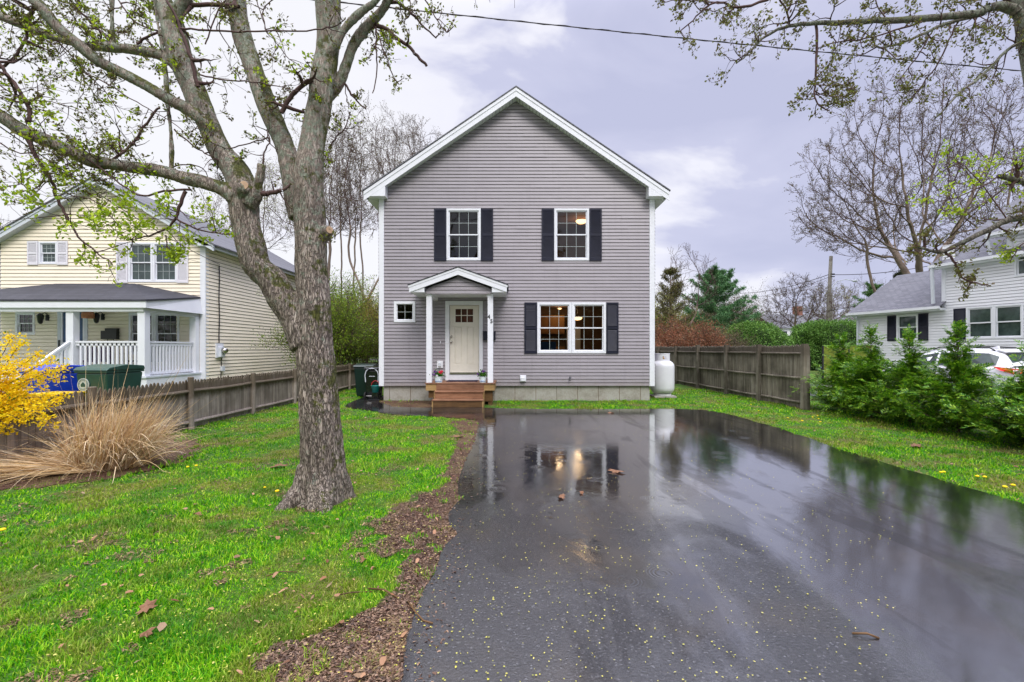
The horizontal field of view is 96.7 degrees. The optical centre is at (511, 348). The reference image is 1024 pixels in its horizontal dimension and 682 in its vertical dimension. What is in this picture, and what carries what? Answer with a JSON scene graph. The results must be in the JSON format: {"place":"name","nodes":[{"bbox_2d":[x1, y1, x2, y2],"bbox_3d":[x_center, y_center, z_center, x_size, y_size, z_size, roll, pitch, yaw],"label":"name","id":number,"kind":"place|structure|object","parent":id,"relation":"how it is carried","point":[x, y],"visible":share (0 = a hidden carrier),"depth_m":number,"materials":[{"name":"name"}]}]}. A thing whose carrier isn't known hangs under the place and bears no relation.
{"place":"outdoors","nodes":[
{"label":"outdoors","id":0,"kind":"place"},
{"bbox_2d":[83,347,110,364],"bbox_3d":[-13.200,0.370,14.260,0.850,0.840,0.520,0,0,0],"label":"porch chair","id":1,"kind":"object","parent":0,"point":[97,355],"visible":0.27,"depth_m":14.47,"materials":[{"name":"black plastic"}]},
{"bbox_2d":[128,347,161,361],"bbox_3d":[-11.600,0.370,14.460,0.900,0.840,0.520,0,0,0],"label":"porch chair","id":2,"kind":"object","parent":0,"point":[151,355],"visible":0.02,"depth_m":14.67,"materials":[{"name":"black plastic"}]},
{"bbox_2d":[368,392,380,399],"bbox_3d":[-4.140,1.438,13.730,0.320,0.233,0.220,0,0,0],"label":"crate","id":3,"kind":"object","parent":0,"point":[375,396],"visible":0.95,"depth_m":13.66,"materials":[{"name":"black plastic"}]},
{"bbox_2d":[371,380,379,392],"bbox_3d":[-4.120,1.142,13.720,0.270,0.357,0.270,0,0,0],"label":"bucket","id":4,"kind":"object","parent":3,"relation":"on","point":[375,388],"visible":0.98,"depth_m":13.64,"materials":[{"name":"teal plastic"}]},
{"bbox_2d":[0,356,1023,681],"bbox_3d":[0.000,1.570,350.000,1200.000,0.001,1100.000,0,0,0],"label":"ground","id":5,"kind":"structure","parent":0,"point":[312,514],"depth_m":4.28,"materials":[{"name":"plant"}]},
{"bbox_2d":[0,331,73,435],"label":"forsythia","id":6,"kind":"object","parent":5,"relation":"on","point":[12,389],"visible":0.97,"depth_m":5.56,"materials":[{"name":"yellow plant"}]},
{"bbox_2d":[19,364,86,392],"bbox_3d":[-8.743,0.939,8.779,0.686,1.258,0.872,0,0,14],"label":"wheeled bin","id":7,"kind":"object","parent":5,"relation":"on","point":[67,386],"visible":0.16,"depth_m":8.56,"materials":[{"name":"blue plastic"}]},
{"bbox_2d":[0,435,208,489],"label":"mulch bed","id":8,"kind":"object","parent":5,"relation":"on","point":[92,475],"visible":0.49,"depth_m":5.69,"materials":[{"name":"brown wood"}]},
{"bbox_2d":[0,349,222,487],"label":"ornamental grass","id":9,"kind":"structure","parent":8,"relation":"on","point":[124,442],"depth_m":5.82,"materials":[{"name":"beige plant"}]},
{"bbox_2d":[73,364,144,416],"bbox_3d":[-7.717,0.934,8.779,0.707,1.268,0.850,0,0,6],"label":"wheeled bin","id":10,"kind":"object","parent":5,"relation":"on","point":[107,372],"visible":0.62,"depth_m":8.45,"materials":[{"name":"green plastic"}]},
{"bbox_2d":[135,599,157,616],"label":"fallen leaf","id":11,"kind":"object","parent":5,"relation":"on","point":[146,605],"visible":1,"depth_m":2.71,"materials":[{"name":"brown plant"}]},
{"bbox_2d":[137,626,156,637],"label":"fallen leaf","id":12,"kind":"object","parent":5,"relation":"on","point":[148,632],"visible":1,"depth_m":2.46,"materials":[{"name":"brown plant"}]},
{"bbox_2d":[0,176,296,394],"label":"house","id":13,"kind":"structure","parent":5,"relation":"on","point":[205,317],"depth_m":15.18,"materials":[{"name":"beige plastic"}]},
{"bbox_2d":[15,312,34,334],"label":"window","id":14,"kind":"structure","parent":13,"relation":"in","point":[24,321],"depth_m":15.21,"materials":[{"name":"white paint"}]},
{"bbox_2d":[38,241,56,263],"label":"window","id":15,"kind":"structure","parent":13,"relation":"in","point":[47,250],"depth_m":15.20,"materials":[{"name":"white paint"}]},
{"bbox_2d":[58,312,83,364],"bbox_3d":[-14.675,-0.230,15.175,0.850,2.000,0.090,0,0,0],"label":"door","id":16,"kind":"structure","parent":13,"relation":"in","point":[63,314],"depth_m":15.20,"materials":[{"name":"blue paint"}]},
{"bbox_2d":[81,312,94,318],"bbox_3d":[-13.750,-1.180,14.750,0.340,0.400,0.340,0,0,0],"label":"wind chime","id":17,"kind":"object","parent":13,"relation":"hanging from","point":[89,315],"visible":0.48,"depth_m":14.64,"materials":[{"name":"wood"}]},
{"bbox_2d":[6,196,201,262],"bbox_3d":[-9.835,-2.811,11.550,0.010,0.113,7.163,0,0,-8],"label":"wire","id":18,"kind":"object","parent":13,"relation":"attached to","point":[94,229],"visible":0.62,"depth_m":10.57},
{"bbox_2d":[0,126,219,264],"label":"wire","id":19,"kind":"object","parent":13,"relation":"attached to","point":[94,191],"visible":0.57,"depth_m":8.83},
{"bbox_2d":[37,11,210,244],"bbox_3d":[-8.543,-4.228,11.050,0.012,1.912,9.597,0,0,-18],"label":"wire","id":20,"kind":"object","parent":13,"relation":"attached to","point":[124,136],"visible":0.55,"depth_m":9.23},
{"bbox_2d":[128,242,152,281],"bbox_3d":[-12.393,-2.875,15.207,0.815,1.330,0.086,0,0,0],"label":"window","id":21,"kind":"structure","parent":13,"relation":"in","point":[140,267],"depth_m":15.22,"materials":[{"name":"white paint"}]},
{"bbox_2d":[129,313,153,354],"bbox_3d":[-12.365,-0.500,15.207,0.830,1.400,0.086,0,0,0],"label":"window","id":22,"kind":"structure","parent":13,"relation":"in","point":[134,315],"depth_m":15.20,"materials":[{"name":"white paint"}]},
{"bbox_2d":[153,242,176,281],"bbox_3d":[-11.575,-2.875,15.207,0.810,1.330,0.086,0,0,0],"label":"window","id":23,"kind":"structure","parent":13,"relation":"in","point":[163,271],"depth_m":15.22,"materials":[{"name":"white paint"}]},
{"bbox_2d":[154,314,179,346],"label":"window","id":24,"kind":"structure","parent":13,"relation":"in","point":[165,328],"depth_m":15.22,"materials":[{"name":"glass"}]},
{"bbox_2d":[0,361,378,462],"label":"picket fence","id":25,"kind":"object","parent":5,"relation":"on","point":[252,393],"visible":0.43,"depth_m":8.82,"materials":[{"name":"brown wood"}]},
{"bbox_2d":[191,154,230,228],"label":"bare tree","id":26,"kind":"object","parent":5,"relation":"on","point":[220,198],"visible":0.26,"depth_m":33.69,"materials":[{"name":"grey plant"}]},
{"bbox_2d":[46,447,445,681],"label":"fallen leaves","id":27,"kind":"object","parent":5,"relation":"on","point":[318,673],"visible":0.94,"depth_m":2.70,"materials":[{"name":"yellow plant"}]},
{"bbox_2d":[1,400,493,681],"bbox_3d":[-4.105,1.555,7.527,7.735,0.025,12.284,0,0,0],"label":"bark mulch","id":28,"kind":"object","parent":5,"relation":"on","point":[333,675],"visible":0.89,"depth_m":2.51,"materials":[{"name":"brown plant"}]},
{"bbox_2d":[368,587,397,597],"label":"fallen twig","id":29,"kind":"object","parent":28,"relation":"on","point":[385,590],"visible":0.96,"depth_m":2.90,"materials":[{"name":"brown wood"}]},
{"bbox_2d":[213,150,294,252],"bbox_3d":[-18.411,-6.296,32.786,6.617,15.936,4.949,0,0,-16],"label":"bare tree","id":30,"kind":"object","parent":5,"relation":"on","point":[273,203],"visible":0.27,"depth_m":32.93,"materials":[{"name":"brown plant"}]},
{"bbox_2d":[0,0,514,512],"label":"maple tree","id":31,"kind":"object","parent":5,"relation":"on","point":[322,480],"visible":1,"depth_m":4.58,"materials":[{"name":"grey plant"}]},
{"bbox_2d":[252,124,335,241],"bbox_3d":[-14.932,-6.916,31.066,5.406,17.174,5.399,0,0,34],"label":"bare tree","id":32,"kind":"object","parent":5,"relation":"on","point":[266,197],"visible":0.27,"depth_m":30.60,"materials":[{"name":"grey plant"}]},
{"bbox_2d":[250,267,378,369],"bbox_3d":[-7.437,-0.886,18.316,5.924,4.929,6.247,0,0,0],"label":"shrub","id":33,"kind":"object","parent":5,"relation":"on","point":[352,343],"visible":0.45,"depth_m":17.98,"materials":[{"name":"green plant"}]},
{"bbox_2d":[298,104,367,282],"bbox_3d":[-10.790,-6.526,27.067,4.484,16.394,4.486,0,0,0],"label":"bare tree","id":34,"kind":"object","parent":5,"relation":"on","point":[339,227],"visible":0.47,"depth_m":26.90,"materials":[{"name":"grey plant"}]},
{"bbox_2d":[324,138,358,267],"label":"bare tree","id":35,"kind":"object","parent":5,"relation":"on","point":[332,196],"visible":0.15,"depth_m":39.88,"materials":[{"name":"plant"}]},
{"bbox_2d":[324,127,367,365],"bbox_3d":[-12.146,-7.053,31.937,4.498,17.447,4.042,0,0,-31],"label":"bare tree","id":36,"kind":"object","parent":5,"relation":"on","point":[344,200],"visible":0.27,"depth_m":31.97,"materials":[{"name":"brown plant"}]},
{"bbox_2d":[329,274,375,364],"bbox_3d":[-6.983,-0.735,18.198,2.589,4.827,2.904,0,0,38],"label":"bush","id":37,"kind":"object","parent":5,"relation":"on","point":[345,287],"visible":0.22,"depth_m":18.30,"materials":[{"name":"plant"}]},
{"bbox_2d":[329,272,378,364],"bbox_3d":[-8.443,-1.512,23.789,7.040,6.178,6.359,0,0,33],"label":"shrub","id":38,"kind":"object","parent":5,"relation":"on","point":[359,294],"visible":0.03,"depth_m":22.93,"materials":[{"name":"green plant"}]},
{"bbox_2d":[324,145,384,280],"bbox_3d":[-12.947,-7.798,36.945,5.067,18.939,5.684,0,0,-44],"label":"bare tree","id":39,"kind":"object","parent":5,"relation":"on","point":[350,212],"visible":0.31,"depth_m":36.93,"materials":[{"name":"brown plant"}]},
{"bbox_2d":[331,275,378,364],"bbox_3d":[-7.015,-1.038,21.644,6.356,5.228,5.679,0,0,0],"label":"shrub","id":40,"kind":"object","parent":5,"relation":"on","point":[369,309],"visible":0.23,"depth_m":20.94,"materials":[{"name":"green plant"}]},
{"bbox_2d":[340,591,371,594],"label":"fallen twig","id":41,"kind":"object","parent":5,"relation":"on","point":[355,592],"visible":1,"depth_m":2.88,"materials":[{"name":"brown wood"}]},
{"bbox_2d":[334,115,388,291],"bbox_3d":[-9.551,-6.573,28.984,4.262,16.488,4.207,0,0,0],"label":"bare tree","id":42,"kind":"object","parent":5,"relation":"on","point":[356,173],"visible":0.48,"depth_m":28.95,"materials":[{"name":"brown plant"}]},
{"bbox_2d":[324,90,403,300],"bbox_3d":[-8.550,-6.382,26.215,6.292,16.108,5.510,0,0,0],"label":"bare tree","id":43,"kind":"object","parent":5,"relation":"on","point":[350,184],"visible":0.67,"depth_m":25.93,"materials":[{"name":"plant"}]},
{"bbox_2d":[353,364,378,395],"bbox_3d":[-4.721,1.029,14.778,0.645,1.078,0.783,0,0,-2],"label":"wheeled bin","id":44,"kind":"object","parent":5,"relation":"on","point":[359,372],"visible":0.52,"depth_m":14.45,"materials":[{"name":"green plastic"}]},
{"bbox_2d":[359,100,421,185],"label":"bare tree","id":45,"kind":"object","parent":5,"relation":"on","point":[389,132],"visible":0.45,"depth_m":35.84,"materials":[{"name":"plant"}]},
{"bbox_2d":[380,401,431,407],"bbox_3d":[-3.080,1.564,12.830,1.840,0.001,1.660,0,0,0],"label":"leaf bed","id":46,"kind":"object","parent":5,"relation":"on","point":[409,403],"visible":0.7,"depth_m":12.94,"materials":[{"name":"brown plant"}]},
{"bbox_2d":[386,111,426,169],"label":"bare tree","id":47,"kind":"object","parent":5,"relation":"on","point":[402,142],"visible":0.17,"depth_m":33.54,"materials":[{"name":"grey plant"}]},
{"bbox_2d":[396,115,440,166],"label":"bare tree","id":48,"kind":"object","parent":5,"relation":"on","point":[415,142],"visible":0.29,"depth_m":30.71,"materials":[{"name":"plant"}]},
{"bbox_2d":[0,401,1022,681],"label":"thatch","id":49,"kind":"object","parent":5,"relation":"on","point":[264,659],"visible":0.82,"depth_m":3.51,"materials":[{"name":"plant"}]},
{"bbox_2d":[362,86,670,406],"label":"house","id":50,"kind":"structure","parent":5,"relation":"on","point":[494,255],"depth_m":13.65,"materials":[{"name":"grey plastic"}]},
{"bbox_2d":[394,301,414,321],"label":"window","id":51,"kind":"structure","parent":50,"relation":"in","point":[396,303],"depth_m":13.63,"materials":[{"name":"white paint"}]},
{"bbox_2d":[429,370,445,382],"bbox_3d":[-2.066,0.755,12.714,0.451,0.386,0.368,0,0,0],"label":"flower pot","id":52,"kind":"object","parent":50,"relation":"on","point":[439,376],"visible":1,"depth_m":12.64,"materials":[{"name":"ceramic"}]},
{"bbox_2d":[446,380,477,381],"bbox_3d":[-1.440,0.941,13.250,0.880,0.014,0.500,0,0,0],"label":"door mat","id":53,"kind":"object","parent":50,"relation":"on","point":[462,381],"depth_m":13.00,"materials":[{"name":"grey fabric"}]},
{"bbox_2d":[446,208,480,260],"bbox_3d":[-1.450,-3.420,13.677,1.030,1.560,0.086,0,0,0],"label":"window","id":54,"kind":"structure","parent":50,"relation":"in","point":[448,210],"depth_m":13.64,"materials":[{"name":"white paint"}]},
{"bbox_2d":[450,305,478,371],"bbox_3d":[-1.429,-0.289,13.665,0.878,2.018,0.110,0,0,0],"label":"door","id":55,"kind":"structure","parent":50,"relation":"in","point":[464,319],"depth_m":13.68,"materials":[{"name":"beige paint"}]},
{"bbox_2d":[477,369,487,382],"bbox_3d":[-0.810,0.759,12.712,0.340,0.379,0.320,0,0,0],"label":"flower pot","id":56,"kind":"object","parent":50,"relation":"on","point":[482,375],"visible":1,"depth_m":12.66,"materials":[{"name":"ceramic"}]},
{"bbox_2d":[537,302,571,352],"bbox_3d":[1.270,-0.620,13.677,1.030,1.530,0.086,0,0,0],"label":"window","id":57,"kind":"structure","parent":50,"relation":"in","point":[539,304],"depth_m":13.63,"materials":[{"name":"white paint"}]},
{"bbox_2d":[554,208,588,260],"bbox_3d":[1.790,-3.420,13.677,1.050,1.560,0.086,0,0,0],"label":"window","id":58,"kind":"structure","parent":50,"relation":"in","point":[556,210],"depth_m":13.63,"materials":[{"name":"white paint"}]},
{"bbox_2d":[566,329,579,349],"bbox_3d":[2.475,-0.030,18.460,0.550,1.700,0.380,0,0,0],"label":"inner door","id":59,"kind":"structure","parent":50,"relation":"in","point":[577,331],"depth_m":18.27,"materials":[{"name":"brown paint"}]},
{"bbox_2d":[572,302,605,352],"bbox_3d":[2.305,-0.620,13.677,1.030,1.530,0.086,0,0,0],"label":"window","id":60,"kind":"structure","parent":50,"relation":"in","point":[603,304],"depth_m":13.63,"materials":[{"name":"white paint"}]},
{"bbox_2d":[18,414,1020,677],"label":"dead leaf scraps","id":61,"kind":"object","parent":5,"relation":"on","point":[164,624],"visible":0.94,"depth_m":2.92,"materials":[{"name":"brown plant"}]},
{"bbox_2d":[650,394,676,397],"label":"paving slab","id":62,"kind":"structure","parent":5,"relation":"on","point":[654,396],"depth_m":14.43,"materials":[{"name":"concrete"}]},
{"bbox_2d":[650,353,674,395],"bbox_3d":[4.826,0.835,14.757,0.749,1.350,0.849,0,0,-42],"label":"propane tank","id":63,"kind":"object","parent":62,"relation":"on","point":[664,376],"visible":0.85,"depth_m":14.42,"materials":[{"name":"white metal"}]},
{"bbox_2d":[655,266,696,339],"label":"spruce tree","id":64,"kind":"object","parent":5,"relation":"on","point":[674,289],"visible":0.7,"depth_m":27.24,"materials":[{"name":"green plant"}]},
{"bbox_2d":[655,288,702,335],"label":"shrub","id":65,"kind":"object","parent":5,"relation":"on","point":[680,315],"visible":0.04,"depth_m":33.90,"materials":[{"name":"green plant"}]},
{"bbox_2d":[655,242,720,333],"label":"bare tree","id":66,"kind":"object","parent":5,"relation":"on","point":[707,290],"visible":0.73,"depth_m":28.99,"materials":[{"name":"brown plant"}]},
{"bbox_2d":[655,313,730,346],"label":"shrub","id":67,"kind":"object","parent":5,"relation":"on","point":[672,338],"visible":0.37,"depth_m":24.86,"materials":[{"name":"brown plant"}]},
{"bbox_2d":[673,263,763,338],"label":"pine tree","id":68,"kind":"object","parent":5,"relation":"on","point":[726,288],"visible":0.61,"depth_m":31.28,"materials":[{"name":"green plant"}]},
{"bbox_2d":[694,320,758,346],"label":"shrub","id":69,"kind":"object","parent":5,"relation":"on","point":[732,341],"visible":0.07,"depth_m":26.61,"materials":[{"name":"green plant"}]},
{"bbox_2d":[676,291,783,325],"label":"shrub","id":70,"kind":"object","parent":5,"relation":"on","point":[744,310],"visible":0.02,"depth_m":59.05,"materials":[{"name":"brown plant"}]},
{"bbox_2d":[655,344,808,409],"bbox_3d":[7.362,0.712,18.087,0.154,1.717,12.867,0,0,-2],"label":"board fence","id":71,"kind":"object","parent":5,"relation":"on","point":[760,372],"visible":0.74,"depth_m":14.47,"materials":[{"name":"brown wood"}]},
{"bbox_2d":[685,276,782,329],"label":"bare tree","id":72,"kind":"object","parent":5,"relation":"on","point":[735,318],"visible":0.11,"depth_m":44.77,"materials":[{"name":"brown plant"}]},
{"bbox_2d":[722,319,794,346],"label":"hedge","id":73,"kind":"object","parent":5,"relation":"on","point":[769,334],"visible":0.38,"depth_m":27.97,"materials":[{"name":"green plant"}]},
{"bbox_2d":[758,272,839,328],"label":"bare tree","id":74,"kind":"object","parent":5,"relation":"on","point":[796,309],"visible":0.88,"depth_m":42.76,"materials":[{"name":"plant"}]},
{"bbox_2d":[808,346,809,408],"bbox_3d":[7.666,0.750,12.463,0.156,1.641,1.492,0,0,3],"label":"board fence","id":75,"kind":"object","parent":5,"relation":"on","point":[809,383],"visible":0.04,"depth_m":11.72,"materials":[{"name":"brown wood"}]},
{"bbox_2d":[788,318,855,370],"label":"hedge","id":76,"kind":"object","parent":5,"relation":"on","point":[815,335],"visible":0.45,"depth_m":32.40,"materials":[{"name":"green plant"}]},
{"bbox_2d":[803,279,856,319],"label":"bare tree","id":77,"kind":"object","parent":5,"relation":"on","point":[834,301],"visible":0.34,"depth_m":57.80,"materials":[{"name":"brown plant"}]},
{"bbox_2d":[801,285,864,323],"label":"bare tree","id":78,"kind":"object","parent":5,"relation":"on","point":[845,312],"visible":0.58,"depth_m":51.75,"materials":[{"name":"plant"}]},
{"bbox_2d":[653,0,1023,301],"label":"maple tree","id":79,"kind":"object","parent":5,"relation":"on","point":[1013,10],"visible":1,"depth_m":5.26,"materials":[{"name":"green plant"}]},
{"bbox_2d":[791,331,886,409],"bbox_3d":[8.396,0.670,11.426,2.320,2.198,2.299,0,0,0],"label":"evergreen shrub","id":80,"kind":"object","parent":5,"relation":"on","point":[840,357],"visible":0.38,"depth_m":11.39,"materials":[{"name":"green plant"}]},
{"bbox_2d":[826,256,857,320],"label":"utility pole","id":81,"kind":"object","parent":5,"relation":"on","point":[830,286],"visible":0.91,"depth_m":42.88,"materials":[{"name":"brown wood"}]},
{"bbox_2d":[832,266,926,274],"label":"wire","id":82,"kind":"object","parent":81,"relation":"attached to","point":[871,273],"visible":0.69,"depth_m":42.20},
{"bbox_2d":[822,345,876,379],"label":"hedge","id":83,"kind":"object","parent":5,"relation":"on","point":[825,359],"visible":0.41,"depth_m":20.80,"materials":[{"name":"green plant"}]},
{"bbox_2d":[791,150,916,292],"bbox_3d":[25.880,-6.560,34.736,8.200,16.461,7.113,0,0,0],"label":"bare tree","id":84,"kind":"object","parent":5,"relation":"on","point":[866,253],"visible":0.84,"depth_m":34.53,"materials":[{"name":"brown plant"}]},
{"bbox_2d":[837,272,884,313],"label":"bare tree","id":85,"kind":"object","parent":5,"relation":"on","point":[856,291],"visible":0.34,"depth_m":61.93,"materials":[{"name":"plant"}]},
{"bbox_2d":[842,282,883,322],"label":"pine tree","id":86,"kind":"object","parent":5,"relation":"on","point":[870,292],"visible":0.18,"depth_m":45.98,"materials":[{"name":"green plant"}]},
{"bbox_2d":[816,320,921,417],"bbox_3d":[8.254,0.516,10.350,2.437,2.340,2.085,0,0,0],"label":"evergreen shrub","id":87,"kind":"object","parent":5,"relation":"on","point":[865,368],"visible":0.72,"depth_m":10.35,"materials":[{"name":"green plant"}]},
{"bbox_2d":[784,51,1023,274],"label":"bare tree","id":88,"kind":"object","parent":5,"relation":"on","point":[897,257],"visible":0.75,"depth_m":33.67,"materials":[{"name":"plant"}]},
{"bbox_2d":[841,325,973,425],"bbox_3d":[8.238,0.589,9.458,2.285,2.236,2.470,0,0,0],"label":"evergreen shrub","id":89,"kind":"object","parent":5,"relation":"on","point":[902,369],"visible":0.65,"depth_m":9.38,"materials":[{"name":"green plant"}]},
{"bbox_2d":[883,318,1017,434],"bbox_3d":[8.320,0.514,8.399,2.332,2.156,2.133,0,0,0],"label":"evergreen shrub","id":90,"kind":"object","parent":5,"relation":"on","point":[968,380],"visible":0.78,"depth_m":8.41,"materials":[{"name":"green plant"}]},
{"bbox_2d":[908,87,1023,242],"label":"bare tree","id":91,"kind":"object","parent":5,"relation":"on","point":[1009,193],"visible":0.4,"depth_m":38.02,"materials":[{"name":"plant"}]},
{"bbox_2d":[938,339,1023,445],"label":"evergreen shrub","id":92,"kind":"object","parent":5,"relation":"on","point":[996,427],"visible":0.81,"depth_m":7.47,"materials":[{"name":"green plant"}]},
{"bbox_2d":[979,383,1023,436],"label":"evergreen shrub","id":93,"kind":"object","parent":5,"relation":"on","point":[1013,411],"visible":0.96,"depth_m":7.07,"materials":[{"name":"green plant"}]},
{"bbox_2d":[0,0,1023,317],"label":"sky","id":94,"kind":"structure","parent":0,"point":[725,155],"materials":[{"name":"grey"}]},
{"bbox_2d":[312,0,1020,70],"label":"wire","id":95,"kind":"object","parent":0,"point":[671,36],"visible":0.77,"depth_m":8.14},
{"bbox_2d":[345,396,1023,681],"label":"driveway","id":96,"kind":"structure","parent":0,"point":[951,587],"depth_m":3.31,"materials":[{"name":"grey asphalt"}]},
{"bbox_2d":[364,366,382,399],"bbox_3d":[-4.270,1.059,14.085,0.499,1.018,0.589,0,0,0],"label":"wheeled bin","id":97,"kind":"object","parent":96,"relation":"on","point":[371,374],"visible":0.76,"depth_m":13.90,"materials":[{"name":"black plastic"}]},
{"bbox_2d":[407,601,432,623],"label":"fallen twig","id":98,"kind":"object","parent":96,"relation":"on","point":[420,617],"visible":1,"depth_m":2.62,"materials":[{"name":"brown wood"}]},
{"bbox_2d":[405,420,895,681],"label":"fallen blossoms","id":99,"kind":"object","parent":96,"relation":"on","point":[633,602],"visible":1,"depth_m":2.70,"materials":[{"name":"yellow plant"}]},
{"bbox_2d":[852,632,879,638],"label":"fallen twig","id":100,"kind":"object","parent":96,"relation":"on","point":[861,633],"visible":1,"depth_m":2.45,"materials":[{"name":"brown wood"}]},
{"bbox_2d":[761,306,838,335],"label":"house","id":101,"kind":"structure","parent":0,"point":[787,330],"depth_m":74.25,"materials":[{"name":"grey"}]},
{"bbox_2d":[890,268,902,280],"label":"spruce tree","id":102,"kind":"object","parent":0,"point":[897,273],"visible":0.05,"depth_m":39.84,"materials":[{"name":"green plant"}]},
{"bbox_2d":[846,195,1023,364],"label":"house","id":103,"kind":"structure","parent":0,"point":[928,305],"depth_m":20.64,"materials":[{"name":"wood"}]},
{"bbox_2d":[896,313,917,340],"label":"window","id":104,"kind":"structure","parent":103,"relation":"in","point":[903,320],"depth_m":22.59,"materials":[{"name":"white paint"}]},
{"bbox_2d":[966,306,992,338],"bbox_3d":[20.176,-1.110,19.612,0.086,1.400,0.970,0,0,-12],"label":"window","id":105,"kind":"structure","parent":103,"relation":"in","point":[980,319],"depth_m":19.62,"materials":[{"name":"white paint"}]},
{"bbox_2d":[993,303,1023,338],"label":"window","id":106,"kind":"structure","parent":103,"relation":"in","point":[1008,319],"depth_m":18.68,"materials":[{"name":"white paint"}]},
{"bbox_2d":[1014,244,1023,276],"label":"window","id":107,"kind":"structure","parent":103,"relation":"in","point":[1018,263],"depth_m":18.36,"materials":[{"name":"white paint"}]},
{"bbox_2d":[882,346,1023,395],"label":"parked car","id":108,"kind":"object","parent":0,"point":[999,358],"visible":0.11,"depth_m":14.57,"materials":[{"name":"white paint"}]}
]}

